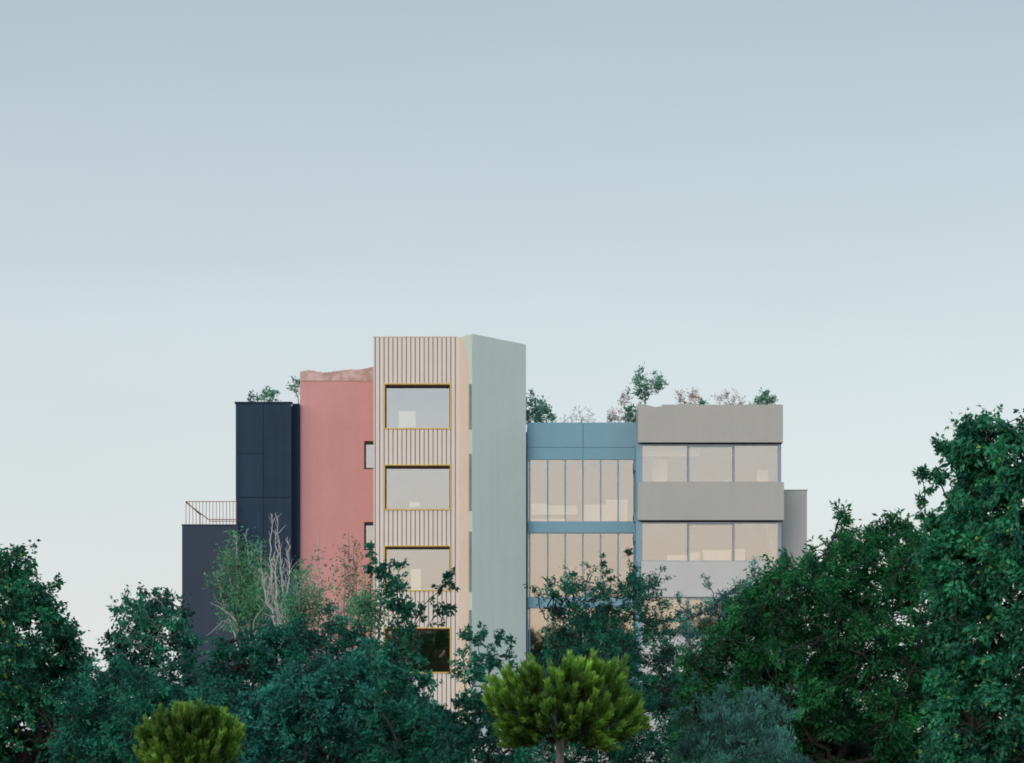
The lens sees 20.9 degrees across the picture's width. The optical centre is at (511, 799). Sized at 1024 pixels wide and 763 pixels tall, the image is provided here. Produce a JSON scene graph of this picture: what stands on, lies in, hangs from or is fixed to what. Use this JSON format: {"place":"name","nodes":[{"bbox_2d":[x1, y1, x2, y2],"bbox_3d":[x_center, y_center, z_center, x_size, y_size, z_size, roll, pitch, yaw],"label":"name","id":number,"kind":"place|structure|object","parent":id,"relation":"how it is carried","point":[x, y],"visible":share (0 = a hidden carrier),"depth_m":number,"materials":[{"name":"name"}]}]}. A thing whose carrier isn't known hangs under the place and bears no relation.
{"place":"outdoors","nodes":[
{"label":"outdoors","id":0,"kind":"place"},
{"bbox_2d":[6,737,816,762],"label":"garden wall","id":1,"kind":"structure","parent":0,"point":[503,749],"depth_m":100.00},
{"bbox_2d":[181,334,807,736],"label":"office building","id":2,"kind":"structure","parent":0,"point":[431,458],"depth_m":121.97,"materials":[{"name":"paint"}]},
{"bbox_2d":[247,385,280,401],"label":"roof shrub","id":3,"kind":"object","parent":2,"relation":"on","point":[267,394],"visible":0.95,"depth_m":123.88,"materials":[{"name":"green plant"}]},
{"bbox_2d":[286,376,299,403],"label":"roof shrub","id":4,"kind":"object","parent":2,"relation":"on","point":[294,386],"visible":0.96,"depth_m":124.45,"materials":[{"name":"green plant"}]},
{"bbox_2d":[364,441,372,468],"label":"window","id":5,"kind":"structure","parent":2,"relation":"in","point":[368,445],"depth_m":125.31,"materials":[{"name":"glass"}]},
{"bbox_2d":[364,522,372,549],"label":"window","id":6,"kind":"structure","parent":2,"relation":"in","point":[368,526],"depth_m":125.31,"materials":[{"name":"glass"}]},
{"bbox_2d":[384,383,450,428],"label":"window","id":7,"kind":"structure","parent":2,"relation":"in","point":[409,405],"depth_m":122.94,"materials":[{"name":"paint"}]},
{"bbox_2d":[384,464,450,509],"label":"window","id":8,"kind":"structure","parent":2,"relation":"in","point":[418,486],"depth_m":122.94,"materials":[{"name":"glass"}]},
{"bbox_2d":[384,545,450,590],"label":"window","id":9,"kind":"structure","parent":2,"relation":"in","point":[427,563],"depth_m":122.94,"materials":[{"name":"glass"}]},
{"bbox_2d":[384,628,450,672],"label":"window","id":10,"kind":"structure","parent":2,"relation":"in","point":[437,651],"depth_m":122.94,"materials":[{"name":"glass"}]},
{"bbox_2d":[469,384,471,428],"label":"narrow window","id":11,"kind":"structure","parent":2,"relation":"in","point":[470,385],"depth_m":119.19,"materials":[{"name":"teal glass"}]},
{"bbox_2d":[469,454,471,510],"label":"narrow window","id":12,"kind":"structure","parent":2,"relation":"in","point":[470,455],"depth_m":119.19,"materials":[{"name":"teal glass"}]},
{"bbox_2d":[469,531,471,591],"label":"narrow window","id":13,"kind":"structure","parent":2,"relation":"in","point":[470,532],"depth_m":119.19,"materials":[{"name":"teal glass"}]},
{"bbox_2d":[469,610,471,674],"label":"narrow window","id":14,"kind":"structure","parent":2,"relation":"in","point":[470,611],"depth_m":119.19,"materials":[{"name":"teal glass"}]},
{"bbox_2d":[526,388,556,424],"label":"roof shrub","id":15,"kind":"object","parent":2,"relation":"on","point":[538,416],"visible":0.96,"depth_m":124.42,"materials":[{"name":"green plant"}]},
{"bbox_2d":[559,405,596,422],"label":"dry plant","id":16,"kind":"object","parent":2,"relation":"on","point":[572,420],"visible":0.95,"depth_m":124.48,"materials":[{"name":"grey plant"}]},
{"bbox_2d":[606,407,626,422],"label":"dry plant","id":17,"kind":"object","parent":2,"relation":"on","point":[612,417],"visible":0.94,"depth_m":124.48,"materials":[{"name":"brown plant"}]},
{"bbox_2d":[616,386,633,422],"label":"dry plant","id":18,"kind":"object","parent":2,"relation":"on","point":[621,400],"visible":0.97,"depth_m":124.17,"materials":[{"name":"brown plant"}]},
{"bbox_2d":[622,403,636,422],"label":"roof shrub","id":19,"kind":"object","parent":2,"relation":"on","point":[629,414],"visible":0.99,"depth_m":123.20,"materials":[{"name":"green plant"}]},
{"bbox_2d":[629,362,669,404],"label":"roof tree","id":20,"kind":"object","parent":2,"relation":"on","point":[657,385],"visible":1,"depth_m":124.92,"materials":[{"name":"green plant"}]},
{"bbox_2d":[673,387,701,404],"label":"dry plant","id":21,"kind":"object","parent":2,"relation":"on","point":[692,395],"visible":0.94,"depth_m":122.53,"materials":[{"name":"brown plant"}]},
{"bbox_2d":[694,398,710,404],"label":"roof shrub","id":22,"kind":"object","parent":2,"relation":"on","point":[702,402],"visible":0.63,"depth_m":122.20,"materials":[{"name":"green plant"}]},
{"bbox_2d":[711,389,745,404],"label":"dry plant","id":23,"kind":"object","parent":2,"relation":"on","point":[727,397],"visible":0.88,"depth_m":122.58,"materials":[{"name":"brown plant"}]},
{"bbox_2d":[749,387,777,404],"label":"roof shrub","id":24,"kind":"object","parent":2,"relation":"on","point":[761,399],"visible":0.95,"depth_m":122.50,"materials":[{"name":"green plant"}]},
{"bbox_2d":[0,0,1023,731],"label":"sky","id":25,"kind":"structure","parent":0,"point":[818,205],"materials":[{"name":"blue"}]},
{"label":"ground","id":26,"kind":"structure","parent":0,"visible":0},
{"bbox_2d":[0,539,148,762],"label":"fruit tree","id":27,"kind":"object","parent":26,"relation":"on","point":[27,672],"visible":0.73,"depth_m":43.46,"materials":[{"name":"green plant"}]},
{"bbox_2d":[96,582,206,724],"bbox_3d":[-7.359,-1.315,55.937,2.801,6.152,2.724,0,0,0],"label":"broadleaf tree","id":28,"kind":"object","parent":26,"relation":"on","point":[145,618],"visible":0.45,"depth_m":55.72,"materials":[{"name":"green plant"}]},
{"bbox_2d":[45,656,262,762],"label":"undergrowth tree","id":29,"kind":"object","parent":26,"relation":"on","point":[85,727],"visible":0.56,"depth_m":37.74,"materials":[{"name":"green plant"}]},
{"bbox_2d":[132,697,246,762],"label":"pine tree","id":30,"kind":"object","parent":26,"relation":"on","point":[193,734],"visible":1,"depth_m":30.54,"materials":[{"name":"green plant"}]},
{"bbox_2d":[203,526,284,687],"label":"birch tree","id":31,"kind":"object","parent":26,"relation":"on","point":[245,589],"visible":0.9,"depth_m":81.92,"materials":[{"name":"green plant"}]},
{"bbox_2d":[206,598,288,686],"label":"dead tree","id":32,"kind":"object","parent":26,"relation":"on","point":[233,618],"visible":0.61,"depth_m":65.99,"materials":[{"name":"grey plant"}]},
{"bbox_2d":[258,512,301,695],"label":"bare tree","id":33,"kind":"object","parent":26,"relation":"on","point":[272,587],"visible":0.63,"depth_m":77.88,"materials":[{"name":"grey plant"}]},
{"bbox_2d":[258,558,336,664],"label":"poplar tree","id":34,"kind":"object","parent":26,"relation":"on","point":[291,608],"visible":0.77,"depth_m":75.87,"materials":[{"name":"green plant"}]},
{"bbox_2d":[188,599,429,760],"bbox_3d":[-3.443,-0.939,49.908,5.210,5.428,3.802,0,0,0],"label":"bushy tree","id":35,"kind":"object","parent":26,"relation":"on","point":[299,643],"visible":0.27,"depth_m":49.62,"materials":[{"name":"green plant"}]},
{"bbox_2d":[307,529,348,658],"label":"sparse tree","id":36,"kind":"object","parent":26,"relation":"on","point":[321,573],"visible":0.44,"depth_m":80.00,"materials":[{"name":"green plant"}]},
{"bbox_2d":[325,529,373,734],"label":"sparse tree","id":37,"kind":"object","parent":26,"relation":"on","point":[353,575],"visible":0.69,"depth_m":76.88,"materials":[{"name":"plant"}]},
{"bbox_2d":[226,635,482,762],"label":"bushy tree","id":38,"kind":"object","parent":26,"relation":"on","point":[305,732],"visible":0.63,"depth_m":35.58,"materials":[{"name":"green plant"}]},
{"bbox_2d":[343,569,397,656],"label":"leafy tree","id":39,"kind":"object","parent":26,"relation":"on","point":[366,603],"visible":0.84,"depth_m":73.94,"materials":[{"name":"green plant"}]},
{"bbox_2d":[355,540,459,762],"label":"slender tree","id":40,"kind":"object","parent":26,"relation":"on","point":[400,749],"visible":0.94,"depth_m":31.95,"materials":[{"name":"green plant"}]},
{"bbox_2d":[426,620,543,762],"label":"slender tree","id":41,"kind":"object","parent":26,"relation":"on","point":[458,752],"visible":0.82,"depth_m":30.89,"materials":[{"name":"green plant"}]},
{"bbox_2d":[480,648,652,762],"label":"pine tree","id":42,"kind":"object","parent":26,"relation":"on","point":[508,700],"visible":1,"depth_m":27.44,"materials":[{"name":"green plant"}]},
{"bbox_2d":[471,731,671,762],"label":"undergrowth tree","id":43,"kind":"object","parent":26,"relation":"on","point":[607,760],"visible":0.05,"depth_m":57.15,"materials":[{"name":"green plant"}]},
{"bbox_2d":[523,547,706,762],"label":"leaved tree","id":44,"kind":"object","parent":26,"relation":"on","point":[580,620],"visible":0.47,"depth_m":45.66,"materials":[{"name":"green plant"}]},
{"bbox_2d":[642,555,794,762],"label":"leaved tree","id":45,"kind":"object","parent":26,"relation":"on","point":[724,595],"visible":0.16,"depth_m":47.79,"materials":[{"name":"green plant"}]},
{"bbox_2d":[643,680,811,762],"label":"willow bush","id":46,"kind":"object","parent":26,"relation":"on","point":[720,717],"visible":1,"depth_m":28.87,"materials":[{"name":"green plant"}]},
{"bbox_2d":[653,498,967,762],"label":"ash tree","id":47,"kind":"object","parent":26,"relation":"on","point":[876,732],"visible":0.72,"depth_m":39.19,"materials":[{"name":"green plant"}]},
{"bbox_2d":[750,643,1023,756],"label":"undergrowth tree","id":48,"kind":"object","parent":26,"relation":"on","point":[831,682],"depth_m":45.72,"materials":[{"name":"green plant"}]},
{"bbox_2d":[907,404,1023,762],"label":"fruit tree","id":49,"kind":"object","parent":26,"relation":"on","point":[971,591],"visible":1,"depth_m":33.62,"materials":[{"name":"green plant"}]}
]}

